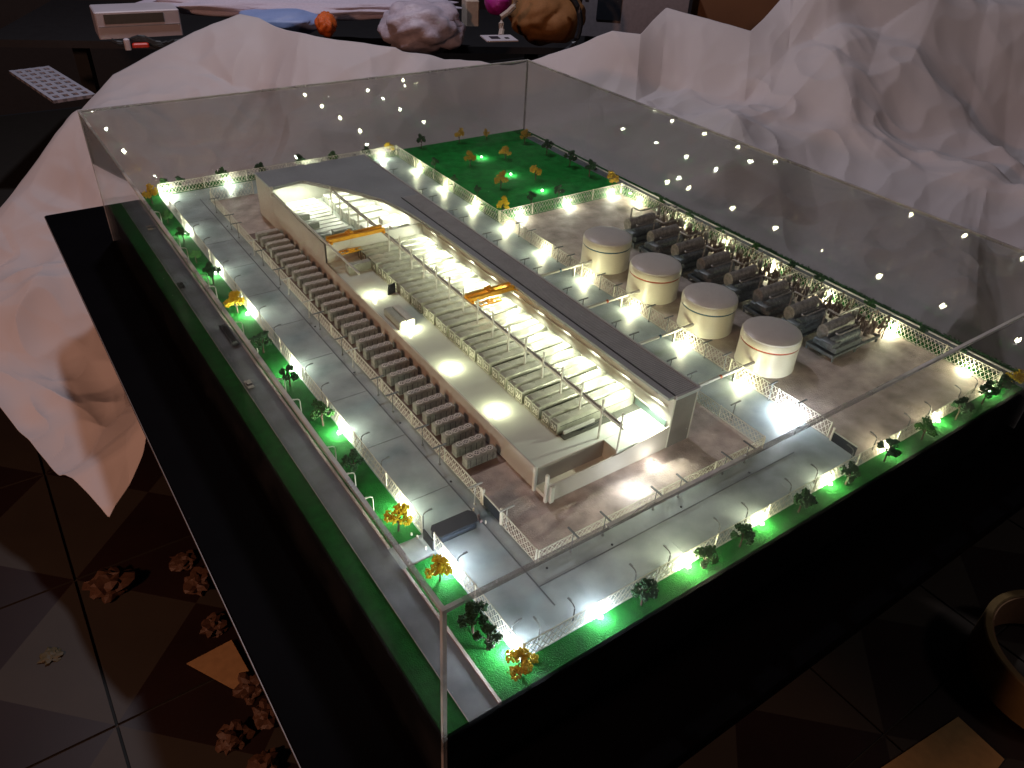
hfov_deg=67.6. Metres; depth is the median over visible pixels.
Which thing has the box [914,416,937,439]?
model tree
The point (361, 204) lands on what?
concrete block
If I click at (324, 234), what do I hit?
stacked box
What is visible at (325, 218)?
concrete block
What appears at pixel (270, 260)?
lattice fence
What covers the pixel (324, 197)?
concrete block
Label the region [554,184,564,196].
model tree
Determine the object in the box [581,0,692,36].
white cabinet
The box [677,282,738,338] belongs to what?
storage tank
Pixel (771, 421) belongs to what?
driveway
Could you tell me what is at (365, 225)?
concrete block
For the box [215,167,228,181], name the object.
model tree
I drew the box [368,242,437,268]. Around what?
numbered container
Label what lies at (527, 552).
lattice fence
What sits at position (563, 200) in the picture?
lattice fence
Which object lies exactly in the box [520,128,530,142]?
model tree
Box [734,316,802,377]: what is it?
storage tank
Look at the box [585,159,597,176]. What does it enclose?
model tree
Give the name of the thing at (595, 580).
driveway
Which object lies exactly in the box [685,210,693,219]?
model tree
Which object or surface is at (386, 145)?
model tree
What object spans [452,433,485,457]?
cooling unit
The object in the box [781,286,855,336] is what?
compressor skid
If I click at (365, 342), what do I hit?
cooling unit
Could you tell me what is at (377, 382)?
shaped lamp
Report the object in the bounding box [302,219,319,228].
stacked box
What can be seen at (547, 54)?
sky
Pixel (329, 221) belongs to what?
concrete block
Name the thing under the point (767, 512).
lattice fence
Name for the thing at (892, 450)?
model tree
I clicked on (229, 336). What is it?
model car
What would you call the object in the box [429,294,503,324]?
numbered container
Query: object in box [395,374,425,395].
cooling unit
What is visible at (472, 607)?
model tree
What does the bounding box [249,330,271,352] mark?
model tree
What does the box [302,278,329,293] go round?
cooling unit
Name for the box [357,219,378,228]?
concrete block
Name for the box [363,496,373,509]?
curved lamp
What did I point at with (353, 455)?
model tree
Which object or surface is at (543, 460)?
factory hall
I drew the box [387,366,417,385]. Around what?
cooling unit
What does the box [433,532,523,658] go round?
lattice fence
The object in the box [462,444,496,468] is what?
cooling unit
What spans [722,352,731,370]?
shaped lamp
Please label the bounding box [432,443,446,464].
shaped lamp
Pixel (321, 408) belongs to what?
model tree
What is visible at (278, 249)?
cooling unit
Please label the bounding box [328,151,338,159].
model tree
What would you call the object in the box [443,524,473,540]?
window
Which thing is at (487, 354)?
numbered container
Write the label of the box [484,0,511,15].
magenta pouch
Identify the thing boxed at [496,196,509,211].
model tree
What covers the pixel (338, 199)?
concrete block
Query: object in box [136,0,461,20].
white cloth
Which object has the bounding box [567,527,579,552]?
shaped lamp
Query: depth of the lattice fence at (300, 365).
1.17 m
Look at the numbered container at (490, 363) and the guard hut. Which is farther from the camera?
the numbered container at (490, 363)
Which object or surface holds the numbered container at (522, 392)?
on the factory hall
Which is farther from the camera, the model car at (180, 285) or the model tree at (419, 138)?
the model tree at (419, 138)
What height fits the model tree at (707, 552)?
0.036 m
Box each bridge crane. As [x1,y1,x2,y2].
[325,225,384,254]
[464,282,517,306]
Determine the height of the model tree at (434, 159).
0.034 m
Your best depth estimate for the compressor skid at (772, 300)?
1.41 m
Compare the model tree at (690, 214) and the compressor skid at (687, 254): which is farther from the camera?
the model tree at (690, 214)
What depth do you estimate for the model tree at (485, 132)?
2.16 m
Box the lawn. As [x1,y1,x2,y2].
[400,131,630,219]
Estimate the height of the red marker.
0.014 m
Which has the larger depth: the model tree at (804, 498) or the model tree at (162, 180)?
the model tree at (162, 180)
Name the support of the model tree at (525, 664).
on the lawn strip at (492, 665)
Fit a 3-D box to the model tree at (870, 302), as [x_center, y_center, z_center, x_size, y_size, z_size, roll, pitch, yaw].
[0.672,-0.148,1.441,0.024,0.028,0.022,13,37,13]
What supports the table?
on the floor
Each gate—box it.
[480,487,502,524]
[829,427,857,455]
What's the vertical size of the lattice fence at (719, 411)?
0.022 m
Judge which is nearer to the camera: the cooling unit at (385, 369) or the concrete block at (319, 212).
the cooling unit at (385, 369)
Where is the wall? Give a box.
[0,0,582,114]
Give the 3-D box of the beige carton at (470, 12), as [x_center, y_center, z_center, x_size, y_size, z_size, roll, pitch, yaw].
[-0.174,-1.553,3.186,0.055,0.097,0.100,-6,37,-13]
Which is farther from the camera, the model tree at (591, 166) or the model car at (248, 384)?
the model tree at (591, 166)
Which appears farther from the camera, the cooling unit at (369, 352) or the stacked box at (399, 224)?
the stacked box at (399, 224)
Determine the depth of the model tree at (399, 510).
0.92 m
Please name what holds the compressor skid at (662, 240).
on the gravel plot at (858, 395)
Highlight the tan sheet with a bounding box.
[187,640,250,688]
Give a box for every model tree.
[141,183,157,203]
[156,178,168,191]
[161,209,172,222]
[174,176,184,189]
[175,226,190,241]
[188,249,200,262]
[202,261,221,284]
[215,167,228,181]
[223,289,245,312]
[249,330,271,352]
[254,162,264,171]
[279,364,298,386]
[295,154,304,163]
[310,398,334,425]
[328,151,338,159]
[341,448,364,472]
[361,145,370,153]
[384,142,394,152]
[384,502,412,531]
[416,133,425,147]
[425,554,452,581]
[430,157,438,169]
[450,174,457,180]
[454,128,464,142]
[457,600,488,633]
[464,151,475,165]
[472,622,503,650]
[474,185,480,195]
[483,128,489,138]
[494,170,508,188]
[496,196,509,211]
[499,146,511,158]
[505,646,538,680]
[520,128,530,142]
[527,191,536,204]
[530,165,541,179]
[541,139,553,153]
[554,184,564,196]
[564,150,576,165]
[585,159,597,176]
[607,170,618,187]
[631,577,658,605]
[656,197,664,204]
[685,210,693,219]
[694,545,718,568]
[715,226,724,235]
[730,523,755,546]
[749,242,759,250]
[785,260,796,271]
[793,487,817,512]
[814,273,824,281]
[839,461,860,484]
[864,299,875,311]
[877,437,901,461]
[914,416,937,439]
[916,324,928,337]
[951,396,974,419]
[957,343,966,355]
[978,380,1000,403]
[992,374,1015,394]
[1005,369,1023,383]
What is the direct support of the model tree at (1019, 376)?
on the lawn strip at (561, 653)
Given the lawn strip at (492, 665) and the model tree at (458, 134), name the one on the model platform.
the lawn strip at (492, 665)
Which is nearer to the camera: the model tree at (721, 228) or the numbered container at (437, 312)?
the numbered container at (437, 312)
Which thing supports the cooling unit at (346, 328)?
on the foundation strip at (491, 463)
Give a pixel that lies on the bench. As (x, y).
(60, 24)
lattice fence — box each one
[157,184,422,532]
[158,145,395,194]
[209,191,481,502]
[210,181,253,200]
[396,145,498,221]
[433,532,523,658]
[499,211,832,436]
[500,183,621,220]
[501,512,537,562]
[524,372,1002,653]
[537,437,765,562]
[621,183,1001,384]
[696,391,765,446]
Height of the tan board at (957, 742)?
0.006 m
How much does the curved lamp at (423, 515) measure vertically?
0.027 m
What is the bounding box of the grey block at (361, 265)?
[345,258,370,273]
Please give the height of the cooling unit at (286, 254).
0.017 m
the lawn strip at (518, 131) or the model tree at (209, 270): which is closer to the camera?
the model tree at (209, 270)
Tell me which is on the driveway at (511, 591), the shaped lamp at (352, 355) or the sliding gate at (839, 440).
the shaped lamp at (352, 355)
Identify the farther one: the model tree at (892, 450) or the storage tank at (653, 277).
the storage tank at (653, 277)
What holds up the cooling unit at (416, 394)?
on the foundation strip at (491, 463)
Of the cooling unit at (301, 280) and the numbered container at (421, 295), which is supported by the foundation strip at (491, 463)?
the cooling unit at (301, 280)
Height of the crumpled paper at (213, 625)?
0.046 m
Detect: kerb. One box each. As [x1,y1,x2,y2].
[140,201,501,705]
[526,135,1012,373]
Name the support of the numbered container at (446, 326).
on the factory hall
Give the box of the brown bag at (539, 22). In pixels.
[508,0,585,52]
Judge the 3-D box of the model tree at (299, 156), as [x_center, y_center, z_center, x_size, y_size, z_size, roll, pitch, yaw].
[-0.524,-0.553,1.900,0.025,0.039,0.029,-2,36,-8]
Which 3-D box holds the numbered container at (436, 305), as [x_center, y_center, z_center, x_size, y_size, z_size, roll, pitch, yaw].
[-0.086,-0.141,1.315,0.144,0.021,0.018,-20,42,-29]
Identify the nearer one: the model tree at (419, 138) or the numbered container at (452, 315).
the numbered container at (452, 315)
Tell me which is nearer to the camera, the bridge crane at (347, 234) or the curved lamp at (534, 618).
the curved lamp at (534, 618)
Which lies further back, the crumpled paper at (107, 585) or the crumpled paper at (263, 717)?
the crumpled paper at (107, 585)
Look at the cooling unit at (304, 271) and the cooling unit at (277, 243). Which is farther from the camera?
the cooling unit at (277, 243)
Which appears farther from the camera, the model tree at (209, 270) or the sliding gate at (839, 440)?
the model tree at (209, 270)
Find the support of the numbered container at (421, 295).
on the factory hall
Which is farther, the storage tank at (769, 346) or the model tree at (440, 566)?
the storage tank at (769, 346)
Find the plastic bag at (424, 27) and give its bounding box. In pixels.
[377,0,465,54]
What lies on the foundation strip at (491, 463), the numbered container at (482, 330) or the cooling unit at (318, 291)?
the cooling unit at (318, 291)
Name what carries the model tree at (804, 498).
on the lawn strip at (561, 653)
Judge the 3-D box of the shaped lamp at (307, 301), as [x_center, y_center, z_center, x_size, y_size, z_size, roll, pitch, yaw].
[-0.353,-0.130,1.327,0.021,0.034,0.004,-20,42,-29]
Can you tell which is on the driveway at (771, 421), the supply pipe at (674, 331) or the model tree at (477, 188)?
the supply pipe at (674, 331)
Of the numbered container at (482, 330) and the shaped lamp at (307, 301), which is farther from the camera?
the shaped lamp at (307, 301)
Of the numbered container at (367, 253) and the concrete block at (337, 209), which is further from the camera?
the concrete block at (337, 209)
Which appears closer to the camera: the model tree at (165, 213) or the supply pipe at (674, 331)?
the supply pipe at (674, 331)
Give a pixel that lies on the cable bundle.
(150, 41)
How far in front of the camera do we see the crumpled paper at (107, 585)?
1.79 m
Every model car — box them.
[177,282,184,288]
[218,324,239,346]
[244,379,253,388]
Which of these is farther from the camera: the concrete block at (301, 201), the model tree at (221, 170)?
the model tree at (221, 170)
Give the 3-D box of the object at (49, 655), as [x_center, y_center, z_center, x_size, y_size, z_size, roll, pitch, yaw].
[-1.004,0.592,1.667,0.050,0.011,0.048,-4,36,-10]
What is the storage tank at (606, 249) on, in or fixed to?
on the gravel plot at (858, 395)
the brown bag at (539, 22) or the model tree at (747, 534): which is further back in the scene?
the brown bag at (539, 22)
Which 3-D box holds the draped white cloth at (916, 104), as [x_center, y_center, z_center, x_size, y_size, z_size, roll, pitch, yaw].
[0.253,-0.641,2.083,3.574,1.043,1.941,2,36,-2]
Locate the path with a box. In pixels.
[388,535,435,569]
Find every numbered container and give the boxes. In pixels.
[358,234,426,259]
[362,237,431,258]
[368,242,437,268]
[372,245,442,273]
[378,250,448,278]
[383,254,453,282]
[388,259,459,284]
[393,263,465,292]
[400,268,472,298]
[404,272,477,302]
[411,277,484,308]
[417,281,490,313]
[423,294,464,319]
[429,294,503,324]
[436,297,511,330]
[441,302,517,336]
[449,308,525,343]
[455,313,532,348]
[462,319,540,355]
[469,324,547,361]
[477,330,555,368]
[483,336,562,374]
[492,343,571,382]
[499,348,579,388]
[507,355,588,396]
[515,361,596,403]
[524,368,606,411]
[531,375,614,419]
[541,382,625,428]
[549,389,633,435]
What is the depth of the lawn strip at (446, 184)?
1.86 m
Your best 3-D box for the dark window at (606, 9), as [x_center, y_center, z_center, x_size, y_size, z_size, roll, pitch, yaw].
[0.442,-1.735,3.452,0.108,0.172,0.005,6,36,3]
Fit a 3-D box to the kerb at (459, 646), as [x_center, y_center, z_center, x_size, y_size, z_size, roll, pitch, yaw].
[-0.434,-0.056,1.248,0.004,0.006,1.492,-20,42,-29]
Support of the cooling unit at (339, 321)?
on the foundation strip at (491, 463)
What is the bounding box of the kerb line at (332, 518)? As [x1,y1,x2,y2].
[158,258,468,721]
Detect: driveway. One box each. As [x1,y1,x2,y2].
[159,189,589,661]
[202,180,257,200]
[374,156,807,447]
[538,425,864,620]
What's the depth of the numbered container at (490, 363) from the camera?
1.18 m
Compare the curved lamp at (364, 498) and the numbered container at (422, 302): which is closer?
the curved lamp at (364, 498)
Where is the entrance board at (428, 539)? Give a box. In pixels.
[423,529,433,550]
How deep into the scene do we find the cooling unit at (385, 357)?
1.22 m
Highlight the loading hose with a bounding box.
[563,415,603,434]
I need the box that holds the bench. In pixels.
[0,0,594,102]
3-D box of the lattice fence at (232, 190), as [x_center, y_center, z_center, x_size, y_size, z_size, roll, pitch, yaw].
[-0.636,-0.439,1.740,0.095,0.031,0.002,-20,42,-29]
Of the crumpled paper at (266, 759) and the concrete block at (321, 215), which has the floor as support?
the crumpled paper at (266, 759)
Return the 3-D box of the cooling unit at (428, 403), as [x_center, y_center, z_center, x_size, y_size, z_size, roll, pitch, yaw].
[-0.124,0.029,1.137,0.048,0.017,0.013,-20,42,-29]
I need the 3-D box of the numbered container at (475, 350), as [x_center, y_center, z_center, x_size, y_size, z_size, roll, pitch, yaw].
[-0.004,-0.068,1.220,0.144,0.021,0.018,-20,42,-29]
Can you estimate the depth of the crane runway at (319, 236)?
1.43 m
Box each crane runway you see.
[273,193,359,274]
[328,187,623,453]
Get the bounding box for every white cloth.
[0,0,1023,516]
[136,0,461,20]
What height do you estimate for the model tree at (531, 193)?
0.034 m
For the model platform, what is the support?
on the table
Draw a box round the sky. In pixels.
[0,54,548,115]
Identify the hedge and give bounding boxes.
[653,192,1017,370]
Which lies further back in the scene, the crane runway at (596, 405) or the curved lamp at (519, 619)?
the crane runway at (596, 405)
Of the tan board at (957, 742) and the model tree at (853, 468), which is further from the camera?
the tan board at (957, 742)
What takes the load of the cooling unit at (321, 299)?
on the foundation strip at (491, 463)
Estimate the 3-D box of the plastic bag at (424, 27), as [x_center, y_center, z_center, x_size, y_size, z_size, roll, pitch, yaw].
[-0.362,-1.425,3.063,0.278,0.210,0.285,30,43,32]
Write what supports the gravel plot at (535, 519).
on the model platform
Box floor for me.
[0,55,1023,767]
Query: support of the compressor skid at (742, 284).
on the gravel plot at (858, 395)
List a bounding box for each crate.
[384,307,406,329]
[392,304,414,326]
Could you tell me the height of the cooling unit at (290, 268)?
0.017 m
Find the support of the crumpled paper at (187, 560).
on the floor
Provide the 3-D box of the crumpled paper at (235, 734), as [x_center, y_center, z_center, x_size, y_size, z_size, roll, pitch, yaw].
[-0.556,0.705,1.526,0.072,0.054,0.066,11,36,10]
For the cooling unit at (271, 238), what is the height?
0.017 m
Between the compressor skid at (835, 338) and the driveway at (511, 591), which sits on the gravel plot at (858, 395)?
the compressor skid at (835, 338)
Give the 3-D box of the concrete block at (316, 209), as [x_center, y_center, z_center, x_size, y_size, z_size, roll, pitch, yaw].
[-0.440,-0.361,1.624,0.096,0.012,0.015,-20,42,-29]
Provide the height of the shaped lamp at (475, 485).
0.034 m
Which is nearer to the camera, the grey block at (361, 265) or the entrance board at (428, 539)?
the entrance board at (428, 539)
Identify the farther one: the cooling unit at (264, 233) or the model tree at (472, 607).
the cooling unit at (264, 233)
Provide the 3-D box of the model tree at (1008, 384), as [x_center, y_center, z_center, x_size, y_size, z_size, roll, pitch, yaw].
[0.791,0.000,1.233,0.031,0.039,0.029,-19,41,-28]
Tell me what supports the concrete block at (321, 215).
on the factory hall
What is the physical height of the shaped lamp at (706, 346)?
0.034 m
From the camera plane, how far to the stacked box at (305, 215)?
1.58 m
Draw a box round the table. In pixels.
[44,206,1023,767]
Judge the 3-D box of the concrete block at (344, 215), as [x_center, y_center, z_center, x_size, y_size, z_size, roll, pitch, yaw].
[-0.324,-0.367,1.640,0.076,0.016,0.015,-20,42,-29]
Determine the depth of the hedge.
1.52 m
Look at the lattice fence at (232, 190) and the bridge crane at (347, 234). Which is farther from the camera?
the lattice fence at (232, 190)
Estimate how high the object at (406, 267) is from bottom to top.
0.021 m
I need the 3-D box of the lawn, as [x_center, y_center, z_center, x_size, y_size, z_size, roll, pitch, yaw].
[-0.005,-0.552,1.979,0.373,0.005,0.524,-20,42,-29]
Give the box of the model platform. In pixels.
[176,314,1023,767]
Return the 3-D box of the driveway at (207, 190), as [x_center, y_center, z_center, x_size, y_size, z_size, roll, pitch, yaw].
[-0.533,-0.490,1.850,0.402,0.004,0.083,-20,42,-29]
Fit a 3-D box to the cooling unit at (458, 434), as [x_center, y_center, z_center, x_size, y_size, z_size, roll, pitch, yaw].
[-0.076,0.071,1.083,0.048,0.017,0.013,-20,42,-29]
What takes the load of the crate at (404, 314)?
on the factory hall
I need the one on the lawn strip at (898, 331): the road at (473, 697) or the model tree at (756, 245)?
the model tree at (756, 245)
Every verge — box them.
[158,259,468,738]
[520,129,1015,371]
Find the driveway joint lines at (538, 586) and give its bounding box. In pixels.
[185,199,793,605]
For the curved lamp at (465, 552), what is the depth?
0.88 m
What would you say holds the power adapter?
attached to the cable bundle
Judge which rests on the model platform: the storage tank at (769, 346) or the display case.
the display case
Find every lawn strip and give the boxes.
[140,193,420,547]
[157,152,398,195]
[391,150,506,221]
[406,555,535,703]
[513,130,531,136]
[528,381,1022,683]
[622,191,1002,382]
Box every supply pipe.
[540,260,592,276]
[586,290,639,308]
[639,323,693,344]
[698,361,754,386]
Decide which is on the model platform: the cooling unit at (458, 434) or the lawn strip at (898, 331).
the lawn strip at (898, 331)
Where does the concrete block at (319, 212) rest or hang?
on the factory hall
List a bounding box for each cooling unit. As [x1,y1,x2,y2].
[255,228,279,241]
[260,233,284,246]
[265,238,289,252]
[269,244,294,257]
[275,249,300,263]
[280,255,305,269]
[285,260,311,275]
[291,266,317,281]
[297,272,323,287]
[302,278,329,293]
[309,284,335,300]
[315,291,342,307]
[321,297,348,314]
[327,304,355,321]
[334,311,362,328]
[341,318,369,335]
[348,326,377,343]
[356,333,384,351]
[363,341,392,359]
[371,349,400,367]
[379,357,408,376]
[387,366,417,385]
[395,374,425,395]
[404,383,435,404]
[413,393,444,414]
[422,402,454,423]
[431,412,463,435]
[441,423,474,446]
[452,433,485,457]
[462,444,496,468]
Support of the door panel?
on the factory hall
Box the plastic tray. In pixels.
[9,66,94,102]
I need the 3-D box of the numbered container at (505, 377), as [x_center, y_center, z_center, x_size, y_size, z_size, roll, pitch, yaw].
[0.044,-0.026,1.165,0.144,0.021,0.018,-20,42,-29]
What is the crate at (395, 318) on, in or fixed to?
on the factory hall
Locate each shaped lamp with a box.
[302,299,313,317]
[312,311,323,329]
[335,335,346,354]
[345,347,357,366]
[370,375,383,395]
[385,391,398,411]
[415,424,428,445]
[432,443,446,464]
[468,481,482,504]
[500,504,514,527]
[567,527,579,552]
[600,511,611,536]
[651,486,662,510]
[676,473,687,497]
[703,339,712,358]
[721,451,732,474]
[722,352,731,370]
[730,400,740,420]
[743,440,755,463]
[767,381,777,400]
[795,399,806,418]
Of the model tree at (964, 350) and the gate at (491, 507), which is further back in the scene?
the model tree at (964, 350)
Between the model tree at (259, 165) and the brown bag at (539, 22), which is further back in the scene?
the brown bag at (539, 22)
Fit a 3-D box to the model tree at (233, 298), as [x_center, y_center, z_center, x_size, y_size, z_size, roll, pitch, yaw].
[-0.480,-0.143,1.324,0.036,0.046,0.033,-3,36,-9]
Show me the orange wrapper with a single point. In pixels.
(325, 22)
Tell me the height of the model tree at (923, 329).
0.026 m
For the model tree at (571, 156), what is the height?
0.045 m
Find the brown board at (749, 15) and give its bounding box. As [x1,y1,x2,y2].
[691,0,779,30]
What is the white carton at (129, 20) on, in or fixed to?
on the bench
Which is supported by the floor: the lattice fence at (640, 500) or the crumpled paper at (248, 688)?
the crumpled paper at (248, 688)
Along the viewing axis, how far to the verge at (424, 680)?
0.92 m
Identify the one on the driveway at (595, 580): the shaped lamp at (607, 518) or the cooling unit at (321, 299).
the shaped lamp at (607, 518)
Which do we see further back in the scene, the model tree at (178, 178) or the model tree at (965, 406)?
the model tree at (178, 178)
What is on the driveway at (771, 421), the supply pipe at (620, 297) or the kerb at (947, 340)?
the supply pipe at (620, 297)
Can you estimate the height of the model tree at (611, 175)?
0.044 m
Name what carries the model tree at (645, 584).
on the lawn strip at (561, 653)
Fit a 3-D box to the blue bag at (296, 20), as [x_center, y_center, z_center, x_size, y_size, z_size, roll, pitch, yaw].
[-0.909,-1.447,3.055,0.381,0.097,0.234,-7,37,-14]
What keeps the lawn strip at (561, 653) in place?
on the model platform
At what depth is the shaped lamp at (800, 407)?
1.15 m
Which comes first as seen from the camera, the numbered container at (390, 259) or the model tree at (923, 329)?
the model tree at (923, 329)
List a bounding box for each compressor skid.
[623,204,686,248]
[639,216,710,254]
[669,228,735,275]
[687,241,762,283]
[722,255,791,302]
[743,270,822,316]
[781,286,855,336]
[805,303,890,361]
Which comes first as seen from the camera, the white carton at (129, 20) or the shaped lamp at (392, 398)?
the shaped lamp at (392, 398)
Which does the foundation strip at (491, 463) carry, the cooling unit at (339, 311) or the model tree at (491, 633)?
the cooling unit at (339, 311)
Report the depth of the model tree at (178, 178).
1.75 m
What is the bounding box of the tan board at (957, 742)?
[882,717,1003,767]
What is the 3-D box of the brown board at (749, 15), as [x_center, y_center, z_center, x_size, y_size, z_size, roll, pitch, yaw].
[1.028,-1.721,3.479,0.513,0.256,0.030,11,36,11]
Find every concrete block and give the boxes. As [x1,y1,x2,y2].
[286,198,316,205]
[289,200,319,208]
[292,203,323,211]
[295,206,326,212]
[301,215,336,221]
[309,209,329,215]
[310,212,333,218]
[314,221,343,229]
[315,224,346,232]
[319,218,340,224]
[323,191,341,202]
[326,192,353,205]
[329,195,357,207]
[332,196,366,211]
[336,199,368,214]
[339,200,373,217]
[343,205,375,220]
[346,206,381,222]
[350,211,383,226]
[353,212,388,229]
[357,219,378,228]
[361,221,379,228]
[382,221,401,229]
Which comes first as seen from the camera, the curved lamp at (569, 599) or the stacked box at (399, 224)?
the curved lamp at (569, 599)
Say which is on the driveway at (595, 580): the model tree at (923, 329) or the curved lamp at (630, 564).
the curved lamp at (630, 564)
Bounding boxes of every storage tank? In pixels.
[580,226,631,274]
[626,252,681,304]
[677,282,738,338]
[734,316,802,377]
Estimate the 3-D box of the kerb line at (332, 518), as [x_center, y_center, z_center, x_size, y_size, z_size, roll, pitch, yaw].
[-0.464,-0.047,1.229,0.001,0.001,1.492,-20,42,-29]
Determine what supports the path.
on the model platform
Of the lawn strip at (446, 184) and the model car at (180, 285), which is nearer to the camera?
the model car at (180, 285)
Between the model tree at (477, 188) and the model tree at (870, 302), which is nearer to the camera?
the model tree at (870, 302)
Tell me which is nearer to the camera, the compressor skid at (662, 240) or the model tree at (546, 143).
the compressor skid at (662, 240)
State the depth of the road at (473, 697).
0.96 m
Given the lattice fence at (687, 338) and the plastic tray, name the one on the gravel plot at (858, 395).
the lattice fence at (687, 338)
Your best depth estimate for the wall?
4.62 m
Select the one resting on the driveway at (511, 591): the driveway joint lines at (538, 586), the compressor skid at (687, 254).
the driveway joint lines at (538, 586)
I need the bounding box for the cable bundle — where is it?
[111,35,178,48]
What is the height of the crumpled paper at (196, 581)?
0.049 m
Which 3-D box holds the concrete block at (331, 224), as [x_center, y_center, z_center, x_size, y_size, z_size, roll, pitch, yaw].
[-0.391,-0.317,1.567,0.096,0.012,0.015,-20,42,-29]
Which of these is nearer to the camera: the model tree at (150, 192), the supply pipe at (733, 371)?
the supply pipe at (733, 371)
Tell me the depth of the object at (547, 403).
1.09 m
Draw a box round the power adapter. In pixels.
[123,38,130,49]
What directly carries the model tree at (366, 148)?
on the lawn strip at (230, 181)
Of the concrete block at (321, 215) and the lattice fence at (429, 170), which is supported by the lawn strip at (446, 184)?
the lattice fence at (429, 170)
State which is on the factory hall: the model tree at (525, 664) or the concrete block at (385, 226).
the concrete block at (385, 226)
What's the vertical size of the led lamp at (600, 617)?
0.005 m
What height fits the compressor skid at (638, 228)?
0.066 m
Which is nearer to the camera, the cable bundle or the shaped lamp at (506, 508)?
the shaped lamp at (506, 508)
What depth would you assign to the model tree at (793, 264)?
1.55 m
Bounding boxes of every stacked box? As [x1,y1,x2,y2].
[296,211,309,220]
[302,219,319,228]
[316,231,331,240]
[331,225,352,234]
[379,213,399,224]
[389,221,409,228]
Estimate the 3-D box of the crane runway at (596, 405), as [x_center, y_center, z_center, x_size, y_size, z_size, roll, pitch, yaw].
[-0.129,-0.170,1.325,0.008,0.079,0.970,-20,42,-29]
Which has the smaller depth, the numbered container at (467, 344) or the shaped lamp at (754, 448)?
the shaped lamp at (754, 448)
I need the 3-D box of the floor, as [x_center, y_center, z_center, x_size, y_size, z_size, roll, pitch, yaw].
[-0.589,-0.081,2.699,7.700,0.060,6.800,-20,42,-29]
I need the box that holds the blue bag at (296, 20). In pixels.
[239,8,317,33]
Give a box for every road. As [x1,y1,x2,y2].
[142,207,498,723]
[527,136,1023,389]
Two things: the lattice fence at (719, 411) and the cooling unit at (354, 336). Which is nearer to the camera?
the lattice fence at (719, 411)
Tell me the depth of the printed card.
2.86 m
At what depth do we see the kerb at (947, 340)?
1.57 m
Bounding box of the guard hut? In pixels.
[431,510,477,543]
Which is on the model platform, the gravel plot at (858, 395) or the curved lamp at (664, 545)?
the gravel plot at (858, 395)
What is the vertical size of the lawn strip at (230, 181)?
0.005 m
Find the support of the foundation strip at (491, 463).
on the gravel plot at (535, 519)
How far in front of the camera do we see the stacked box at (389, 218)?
1.57 m
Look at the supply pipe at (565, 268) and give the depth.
1.49 m
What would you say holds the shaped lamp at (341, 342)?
on the driveway at (511, 591)
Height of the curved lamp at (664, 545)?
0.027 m
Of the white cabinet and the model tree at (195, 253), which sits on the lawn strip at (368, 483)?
the model tree at (195, 253)
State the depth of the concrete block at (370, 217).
1.59 m
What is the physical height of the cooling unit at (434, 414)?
0.017 m
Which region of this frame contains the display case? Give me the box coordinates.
[77,59,1023,767]
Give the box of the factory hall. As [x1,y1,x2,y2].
[254,154,701,503]
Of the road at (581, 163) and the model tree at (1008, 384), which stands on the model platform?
the road at (581, 163)
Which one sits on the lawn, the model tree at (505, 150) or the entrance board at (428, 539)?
the model tree at (505, 150)
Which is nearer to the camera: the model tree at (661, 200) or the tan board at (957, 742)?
the tan board at (957, 742)
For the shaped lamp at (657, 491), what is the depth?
0.98 m
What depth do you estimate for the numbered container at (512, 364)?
1.16 m
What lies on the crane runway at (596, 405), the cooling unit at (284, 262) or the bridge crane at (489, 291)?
the bridge crane at (489, 291)
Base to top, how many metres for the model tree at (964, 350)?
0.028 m
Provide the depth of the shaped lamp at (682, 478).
1.00 m
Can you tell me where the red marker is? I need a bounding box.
[132,42,148,47]
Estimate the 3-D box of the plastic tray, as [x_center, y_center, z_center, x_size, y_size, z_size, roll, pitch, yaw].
[-1.809,-1.180,3.003,0.150,0.012,0.511,-27,46,-36]
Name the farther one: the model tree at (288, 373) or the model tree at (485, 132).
the model tree at (485, 132)
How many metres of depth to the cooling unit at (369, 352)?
1.24 m
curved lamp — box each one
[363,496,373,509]
[423,508,431,527]
[457,551,467,571]
[511,617,522,637]
[533,616,539,640]
[567,597,574,620]
[629,563,636,585]
[663,544,670,565]
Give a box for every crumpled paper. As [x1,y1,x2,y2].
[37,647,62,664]
[82,566,137,603]
[168,550,198,571]
[183,566,209,595]
[199,612,228,637]
[215,719,254,755]
[233,672,263,704]
[246,747,279,767]
[252,698,278,729]
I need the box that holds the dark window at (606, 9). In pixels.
[596,0,621,20]
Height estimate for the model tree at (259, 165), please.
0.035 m
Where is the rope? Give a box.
[498,0,517,34]
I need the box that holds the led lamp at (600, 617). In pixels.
[597,614,603,620]
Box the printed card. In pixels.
[480,35,517,41]
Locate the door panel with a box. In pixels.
[387,283,395,294]
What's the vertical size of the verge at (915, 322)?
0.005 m
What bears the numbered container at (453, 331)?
on the factory hall
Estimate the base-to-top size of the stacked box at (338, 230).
0.013 m
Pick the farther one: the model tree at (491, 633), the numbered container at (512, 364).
the numbered container at (512, 364)
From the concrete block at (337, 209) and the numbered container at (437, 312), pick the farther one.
the concrete block at (337, 209)
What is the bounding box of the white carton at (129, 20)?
[89,2,182,39]
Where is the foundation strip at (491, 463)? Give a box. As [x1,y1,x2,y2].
[248,233,505,476]
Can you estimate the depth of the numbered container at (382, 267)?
1.41 m
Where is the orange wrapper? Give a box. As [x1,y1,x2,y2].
[314,11,336,37]
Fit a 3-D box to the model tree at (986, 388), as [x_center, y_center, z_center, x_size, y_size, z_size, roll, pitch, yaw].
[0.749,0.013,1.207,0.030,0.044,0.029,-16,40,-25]
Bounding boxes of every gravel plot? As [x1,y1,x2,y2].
[213,193,760,561]
[500,194,993,461]
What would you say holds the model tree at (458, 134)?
on the lawn
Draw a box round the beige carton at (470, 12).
[462,0,478,25]

